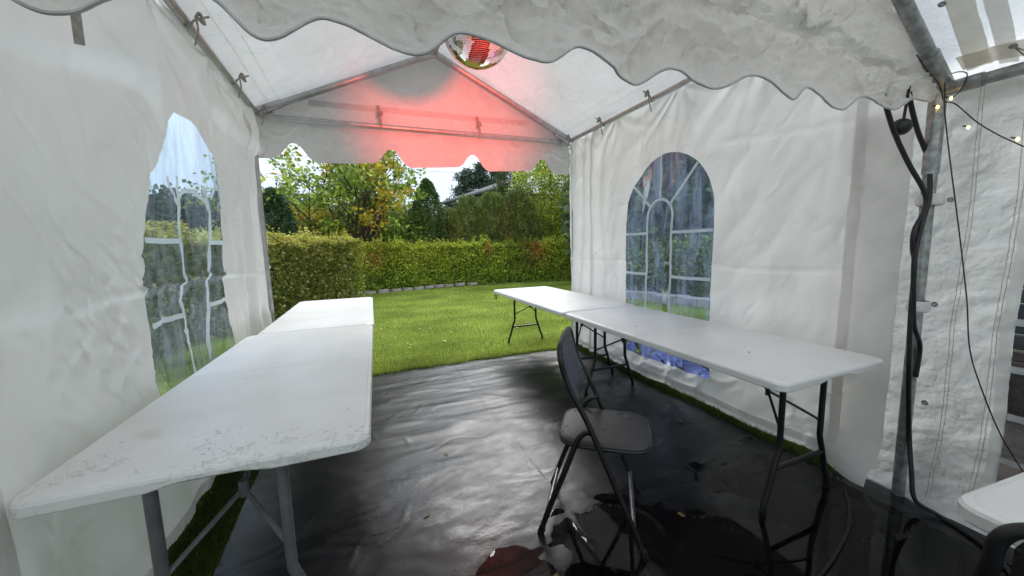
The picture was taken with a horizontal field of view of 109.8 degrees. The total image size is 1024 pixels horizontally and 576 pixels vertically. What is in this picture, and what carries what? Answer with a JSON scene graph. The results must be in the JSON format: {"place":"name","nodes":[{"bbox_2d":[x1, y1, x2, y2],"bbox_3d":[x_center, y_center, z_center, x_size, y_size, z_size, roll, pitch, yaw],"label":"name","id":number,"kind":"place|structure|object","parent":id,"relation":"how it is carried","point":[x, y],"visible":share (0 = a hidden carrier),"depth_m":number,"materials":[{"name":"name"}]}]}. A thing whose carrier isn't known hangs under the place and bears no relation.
{"place":"outdoors","nodes":[
{"label":"outdoors","id":0,"kind":"place"},
{"bbox_2d":[149,113,563,211],"label":"sky","id":1,"kind":"structure","parent":0,"point":[183,150],"materials":[{"name":"white"}]},
{"bbox_2d":[145,261,1023,575],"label":"lawn","id":2,"kind":"structure","parent":0,"point":[385,341],"depth_m":5.79,"materials":[{"name":"green plant"}]},
{"bbox_2d":[145,183,213,277],"bbox_3d":[-17.672,-2.779,17.701,5.291,4.822,5.278,-4,7,-22],"label":"distant tree","id":3,"kind":"object","parent":2,"relation":"on","point":[161,194],"visible":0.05,"depth_m":17.15,"materials":[{"name":"green plant"}]},
{"bbox_2d":[145,189,220,277],"bbox_3d":[-15.881,-2.651,17.780,5.078,4.623,5.180,2,7,23],"label":"distant tree","id":4,"kind":"object","parent":2,"relation":"on","point":[194,216],"visible":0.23,"depth_m":16.86,"materials":[{"name":"green plant"}]},
{"bbox_2d":[153,328,234,395],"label":"grass","id":5,"kind":"structure","parent":2,"relation":"on","point":[180,354],"depth_m":4.57,"materials":[{"name":"green plant"}]},
{"bbox_2d":[167,469,259,575],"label":"grass","id":6,"kind":"structure","parent":2,"relation":"on","point":[212,503],"depth_m":1.74,"materials":[{"name":"green plant"}]},
{"bbox_2d":[141,219,365,356],"bbox_3d":[-4.518,-0.147,5.330,1.822,1.998,8.594,-1,7,-1],"label":"hedge","id":7,"kind":"object","parent":2,"relation":"on","point":[196,242],"visible":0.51,"depth_m":5.70,"materials":[{"name":"green plant"}]},
{"bbox_2d":[263,182,306,229],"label":"distant tree","id":8,"kind":"object","parent":2,"relation":"on","point":[289,200],"visible":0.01,"depth_m":24.74,"materials":[{"name":"green plant"}]},
{"bbox_2d":[262,186,317,294],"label":"spruce tree","id":9,"kind":"object","parent":2,"relation":"on","point":[287,216],"visible":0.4,"depth_m":10.21,"materials":[{"name":"green plant"}]},
{"bbox_2d":[175,143,427,274],"bbox_3d":[-5.812,-3.166,12.137,6.344,6.367,6.004,-2,7,-7],"label":"lime tree","id":10,"kind":"object","parent":2,"relation":"on","point":[368,206],"visible":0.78,"depth_m":11.12,"materials":[{"name":"green plant"}]},
{"bbox_2d":[284,211,347,274],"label":"garden shrub","id":11,"kind":"object","parent":2,"relation":"on","point":[313,227],"visible":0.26,"depth_m":11.45,"materials":[{"name":"green plant"}]},
{"bbox_2d":[327,205,357,257],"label":"distant tree","id":12,"kind":"object","parent":2,"relation":"on","point":[332,207],"visible":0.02,"depth_m":29.97,"materials":[{"name":"green plant"}]},
{"bbox_2d":[364,215,397,259],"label":"distant tree","id":13,"kind":"object","parent":2,"relation":"on","point":[369,236],"visible":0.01,"depth_m":29.46,"materials":[{"name":"green plant"}]},
{"bbox_2d":[370,232,392,272],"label":"garden shrub","id":14,"kind":"object","parent":2,"relation":"on","point":[379,241],"visible":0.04,"depth_m":12.44,"materials":[{"name":"green plant"}]},
{"bbox_2d":[375,201,434,240],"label":"distant tree","id":15,"kind":"object","parent":2,"relation":"on","point":[398,215],"visible":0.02,"depth_m":27.73,"materials":[{"name":"green plant"}]},
{"bbox_2d":[376,208,440,282],"bbox_3d":[-3.738,-1.531,13.016,2.588,2.865,2.135,-4,7,-22],"label":"garden shrub","id":16,"kind":"object","parent":2,"relation":"on","point":[405,233],"visible":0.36,"depth_m":12.66,"materials":[{"name":"green plant"}]},
{"bbox_2d":[351,282,476,294],"bbox_3d":[-2.975,0.023,11.542,4.074,0.158,0.252,-6,8,-32],"label":"stone edging","id":17,"kind":"object","parent":2,"relation":"on","point":[415,288],"visible":0.51,"depth_m":11.48,"materials":[{"name":"grey stone"}]},
{"bbox_2d":[163,0,691,322],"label":"tent truss","id":18,"kind":"object","parent":2,"relation":"on","point":[174,7],"visible":0.84,"depth_m":3.51,"materials":[{"name":"grey metal"}]},
{"bbox_2d":[0,0,271,575],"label":"tent side wall","id":19,"kind":"structure","parent":18,"relation":"attached to","point":[93,100],"depth_m":1.30,"materials":[{"name":"fabric"}]},
{"bbox_2d":[144,172,225,389],"bbox_3d":[-1.812,-0.035,2.068,0.107,1.819,1.037,-4,7,-18],"label":"window frame","id":20,"kind":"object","parent":19,"relation":"in","point":[177,200],"depth_m":1.96,"materials":[{"name":"white plastic"}]},
{"bbox_2d":[255,58,568,174],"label":"tent gable","id":21,"kind":"structure","parent":18,"relation":"attached to","point":[433,93],"depth_m":3.88,"materials":[{"name":"fabric"}]},
{"bbox_2d":[158,0,686,148],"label":"tent roof","id":22,"kind":"structure","parent":18,"relation":"attached to","point":[573,93],"depth_m":3.19,"materials":[{"name":"fabric"}]},
{"bbox_2d":[445,35,507,69],"bbox_3d":[-0.192,-1.702,1.907,0.384,0.992,0.384,-4,7,-22],"label":"mirror ball","id":23,"kind":"object","parent":22,"relation":"hanging from","point":[471,52],"visible":0.44,"depth_m":1.89,"materials":[{"name":"silver mirror"}]},
{"bbox_2d":[569,76,916,486],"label":"tent side wall","id":24,"kind":"structure","parent":18,"relation":"attached to","point":[810,188],"depth_m":2.36,"materials":[{"name":"fabric"}]},
{"bbox_2d":[626,152,712,375],"bbox_3d":[1.389,-0.244,3.287,0.073,1.904,1.000,-4,7,-22],"label":"window frame","id":25,"kind":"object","parent":24,"relation":"in","point":[646,180],"depth_m":3.26,"materials":[{"name":"plastic"}]},
{"bbox_2d":[403,177,455,281],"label":"thuja tree","id":26,"kind":"object","parent":2,"relation":"on","point":[429,188],"visible":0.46,"depth_m":13.05,"materials":[{"name":"green plant"}]},
{"bbox_2d":[155,278,709,396],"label":"grass","id":27,"kind":"structure","parent":2,"relation":"on","point":[428,293],"depth_m":6.19,"materials":[{"name":"green plant"}]},
{"bbox_2d":[403,280,667,347],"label":"leaf litter","id":28,"kind":"object","parent":27,"relation":"on","point":[466,323],"visible":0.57,"depth_m":7.02,"materials":[{"name":"brown plant"}]},
{"bbox_2d":[428,207,469,274],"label":"pine shrub","id":29,"kind":"object","parent":2,"relation":"on","point":[447,213],"visible":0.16,"depth_m":13.44,"materials":[{"name":"green plant"}]},
{"bbox_2d":[444,196,455,206],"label":"pine","id":30,"kind":"object","parent":2,"relation":"on","point":[449,204],"visible":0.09,"depth_m":47.51,"materials":[{"name":"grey plant"}]},
{"bbox_2d":[339,278,570,294],"bbox_3d":[-0.434,-0.159,12.737,11.121,0.019,1.686,-3,7,-17],"label":"hedge bed","id":31,"kind":"object","parent":2,"relation":"on","point":[494,283],"visible":0.27,"depth_m":12.99,"materials":[{"name":"soil"}]},
{"bbox_2d":[348,233,570,291],"bbox_3d":[-0.229,-1.036,12.789,10.246,1.915,2.132,-3,7,-16],"label":"hedge","id":32,"kind":"object","parent":31,"relation":"on","point":[382,277],"visible":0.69,"depth_m":12.42,"materials":[{"name":"green plant"}]},
{"bbox_2d":[449,166,479,197],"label":"pine","id":33,"kind":"object","parent":2,"relation":"on","point":[465,178],"visible":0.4,"depth_m":40.10,"materials":[{"name":"green plant"}]},
{"bbox_2d":[372,342,557,375],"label":"grass","id":34,"kind":"structure","parent":2,"relation":"on","point":[444,362],"depth_m":4.18,"materials":[{"name":"green plant"}]},
{"bbox_2d":[441,193,499,279],"bbox_3d":[-1.584,-1.924,13.646,2.315,3.364,2.325,0,7,9],"label":"pine shrub","id":35,"kind":"object","parent":2,"relation":"on","point":[462,213],"visible":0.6,"depth_m":13.20,"materials":[{"name":"green plant"}]},
{"bbox_2d":[470,162,493,198],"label":"pine","id":36,"kind":"object","parent":2,"relation":"on","point":[480,176],"visible":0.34,"depth_m":40.04,"materials":[{"name":"green plant"}]},
{"bbox_2d":[466,187,520,279],"bbox_3d":[-0.651,-2.074,13.791,2.426,3.584,2.452,-4,7,-22],"label":"pine shrub","id":37,"kind":"object","parent":2,"relation":"on","point":[493,199],"visible":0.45,"depth_m":13.32,"materials":[{"name":"green plant"}]},
{"bbox_2d":[487,171,509,192],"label":"pine","id":38,"kind":"object","parent":2,"relation":"on","point":[492,176],"visible":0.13,"depth_m":40.37,"materials":[{"name":"green plant"}]},
{"bbox_2d":[439,173,570,269],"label":"dark house","id":39,"kind":"structure","parent":2,"relation":"on","point":[479,191],"depth_m":18.98,"materials":[{"name":"tile"}]},
{"bbox_2d":[488,171,536,236],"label":"pine tree","id":40,"kind":"object","parent":2,"relation":"on","point":[500,182],"visible":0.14,"depth_m":16.30,"materials":[{"name":"green plant"}]},
{"bbox_2d":[490,185,548,277],"bbox_3d":[0.169,-2.079,13.638,2.576,3.596,2.595,-4,7,-22],"label":"pine shrub","id":41,"kind":"object","parent":2,"relation":"on","point":[520,196],"visible":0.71,"depth_m":13.12,"materials":[{"name":"green plant"}]},
{"bbox_2d":[504,145,569,273],"bbox_3d":[1.931,-3.467,15.447,4.852,5.835,3.712,-4,7,-22],"label":"maple tree","id":42,"kind":"object","parent":2,"relation":"on","point":[546,215],"visible":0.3,"depth_m":14.36,"materials":[{"name":"green plant"}]},
{"bbox_2d":[213,349,1013,575],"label":"ground tarp","id":43,"kind":"object","parent":2,"relation":"on","point":[480,492],"visible":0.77,"depth_m":1.86,"materials":[{"name":"black plastic"}]},
{"bbox_2d":[8,325,372,575],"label":"folding table","id":44,"kind":"object","parent":43,"relation":"on","point":[280,402],"visible":1,"depth_m":1.21,"materials":[{"name":"white plastic"}]},
{"bbox_2d":[258,297,373,334],"bbox_3d":[-1.788,0.585,3.590,0.800,0.736,1.750,-4,7,-21],"label":"folding table","id":45,"kind":"object","parent":43,"relation":"on","point":[320,314],"visible":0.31,"depth_m":3.24,"materials":[{"name":"white plastic"}]},
{"bbox_2d":[494,286,634,374],"bbox_3d":[0.475,0.455,4.250,0.841,0.736,1.900,-4,7,-22],"label":"folding table","id":46,"kind":"object","parent":43,"relation":"on","point":[558,302],"visible":0.84,"depth_m":3.85,"materials":[{"name":"white plastic"}]},
{"bbox_2d":[537,326,651,560],"bbox_3d":[0.399,0.668,1.730,0.503,0.921,0.442,1,7,16],"label":"folding chair","id":47,"kind":"object","parent":43,"relation":"on","point":[601,430],"visible":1,"depth_m":1.64,"materials":[{"name":"black paint"}]},
{"bbox_2d":[566,306,883,516],"bbox_3d":[1.165,0.646,2.514,0.790,0.736,1.815,-4,7,-21],"label":"folding table","id":48,"kind":"object","parent":43,"relation":"on","point":[783,366],"visible":0.97,"depth_m":1.92,"materials":[{"name":"white plastic"}]},
{"bbox_2d":[817,485,850,575],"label":"floor cable","id":49,"kind":"object","parent":43,"relation":"on","point":[831,560],"visible":1,"depth_m":1.58,"materials":[{"name":"black rubber"}]},
{"bbox_2d":[891,0,1023,496],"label":"canopy truss","id":50,"kind":"object","parent":43,"relation":"on","point":[931,56],"visible":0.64,"depth_m":1.64,"materials":[{"name":"metal"}]},
{"bbox_2d":[11,0,938,110],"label":"tent gable","id":51,"kind":"structure","parent":50,"relation":"attached to","point":[841,55],"depth_m":1.07,"materials":[{"name":"fabric"}]},
{"bbox_2d":[890,86,912,134],"bbox_3d":[1.719,-0.805,1.580,0.070,0.255,0.072,2,8,26],"label":"hanging plug","id":52,"kind":"object","parent":51,"relation":"hanging from","point":[903,124],"visible":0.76,"depth_m":1.57,"materials":[{"name":"black plastic"}]},
{"bbox_2d":[906,300,930,312],"bbox_3d":[1.954,0.088,1.730,0.082,0.053,0.082,-4,7,-22],"label":"adhesive tape","id":53,"kind":"object","parent":50,"relation":"attached to","point":[923,307],"visible":0.71,"depth_m":1.70,"materials":[{"name":"white plastic"}]},
{"bbox_2d":[908,91,932,377],"bbox_3d":[1.881,-0.236,1.686,0.175,1.354,0.099,-4,7,-22],"label":"power cable","id":54,"kind":"object","parent":50,"relation":"attached to","point":[923,146],"visible":0.91,"depth_m":1.64,"materials":[{"name":"black rubber"}]},
{"bbox_2d":[915,193,945,206],"bbox_3d":[1.943,-0.409,1.671,0.094,0.053,0.094,-4,7,-22],"label":"adhesive tape","id":55,"kind":"object","parent":50,"relation":"attached to","point":[938,199],"visible":0.82,"depth_m":1.63,"materials":[{"name":"white plastic"}]},
{"bbox_2d":[867,75,1023,548],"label":"canopy side wall","id":56,"kind":"structure","parent":50,"relation":"attached to","point":[957,442],"depth_m":1.65,"materials":[{"name":"fabric"}]},
{"bbox_2d":[983,221,1023,482],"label":"window frame","id":57,"kind":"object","parent":56,"relation":"in","point":[1009,321],"depth_m":1.56,"materials":[{"name":"white plastic"}]},
{"bbox_2d":[883,108,1010,575],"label":"power cable","id":58,"kind":"object","parent":50,"relation":"attached to","point":[910,167],"visible":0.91,"depth_m":1.68,"materials":[{"name":"black rubber"}]},
{"bbox_2d":[893,0,1023,79],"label":"canopy roof","id":59,"kind":"structure","parent":50,"relation":"attached to","point":[970,37],"depth_m":1.44,"materials":[{"name":"fabric"}]},
{"bbox_2d":[916,54,1023,471],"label":"string light","id":60,"kind":"object","parent":50,"relation":"attached to","point":[951,98],"visible":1,"depth_m":1.56,"materials":[{"name":"black plastic"}]},
{"bbox_2d":[956,472,1023,546],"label":"folding table","id":61,"kind":"object","parent":43,"relation":"on","point":[988,508],"visible":0.96,"depth_m":0.81,"materials":[{"name":"white plastic"}]},
{"bbox_2d":[973,522,1023,575],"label":"folding chair","id":62,"kind":"object","parent":43,"relation":"on","point":[1000,540],"visible":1,"depth_m":0.65,"materials":[{"name":"grey plastic"}]},
{"bbox_2d":[557,173,683,254],"bbox_3d":[4.039,-3.588,11.982,5.110,7.239,4.631,0,7,13],"label":"shade tree","id":63,"kind":"object","parent":2,"relation":"on","point":[565,207],"depth_m":11.88,"materials":[{"name":"green plant"}]},
{"bbox_2d":[626,236,657,289],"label":"garden shrub","id":64,"kind":"object","parent":2,"relation":"on","point":[627,252],"visible":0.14,"depth_m":9.29,"materials":[{"name":"green plant"}]},
{"bbox_2d":[626,232,695,293],"bbox_3d":[3.598,-0.599,9.064,2.100,1.596,2.041,-4,7,-22],"label":"garden shrub","id":65,"kind":"object","parent":2,"relation":"on","point":[635,257],"visible":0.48,"depth_m":8.73,"materials":[{"name":"green plant"}]},
{"bbox_2d":[626,339,708,379],"bbox_3d":[1.968,0.604,4.072,1.150,0.408,1.900,-4,7,-22],"label":"blue tarpaulin","id":66,"kind":"object","parent":2,"relation":"on","point":[692,368],"visible":0.04,"depth_m":3.62,"materials":[{"name":"blue plastic"}]},
{"bbox_2d":[626,289,709,308],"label":"stone wall","id":67,"kind":"structure","parent":2,"relation":"on","point":[689,301],"depth_m":7.67,"materials":[{"name":"grey stone"}]},
{"bbox_2d":[627,159,711,283],"bbox_3d":[4.871,-3.900,11.372,5.744,7.907,4.776,-4,7,-22],"label":"shade tree","id":68,"kind":"object","parent":2,"relation":"on","point":[633,195],"visible":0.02,"depth_m":9.96,"materials":[{"name":"green plant"}]},
{"bbox_2d":[626,152,713,289],"bbox_3d":[5.817,-4.009,10.026,6.282,8.342,5.348,-4,7,-22],"label":"shade tree","id":69,"kind":"object","parent":2,"relation":"on","point":[694,183],"visible":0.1,"depth_m":8.85,"materials":[{"name":"green plant"}]},
{"bbox_2d":[626,152,713,287],"bbox_3d":[5.214,-3.533,10.777,5.581,7.296,4.628,-4,7,-22],"label":"shade tree","id":70,"kind":"object","parent":2,"relation":"on","point":[655,174],"visible":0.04,"depth_m":9.46,"materials":[{"name":"green plant"}]},
{"bbox_2d":[648,233,712,297],"bbox_3d":[4.215,-0.518,8.421,1.941,1.578,1.998,-4,7,-22],"label":"garden shrub","id":71,"kind":"object","parent":2,"relation":"on","point":[691,288],"visible":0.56,"depth_m":8.09,"materials":[{"name":"green plant"}]},
{"bbox_2d":[578,344,840,476],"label":"grass","id":72,"kind":"structure","parent":2,"relation":"on","point":[796,450],"depth_m":2.81,"materials":[{"name":"green plant"}]},
{"bbox_2d":[486,289,1022,350],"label":"grass","id":73,"kind":"structure","parent":2,"relation":"on","point":[629,300],"depth_m":7.16,"materials":[{"name":"green plant"}]},
{"bbox_2d":[996,420,1023,481],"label":"gravel strip","id":74,"kind":"object","parent":2,"relation":"on","point":[1013,438],"visible":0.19,"depth_m":2.24,"materials":[{"name":"gravel"}]},
{"bbox_2d":[1006,285,1023,418],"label":"plank wall","id":75,"kind":"structure","parent":2,"relation":"on","point":[1015,404],"depth_m":2.56,"materials":[{"name":"wood"}]}
]}

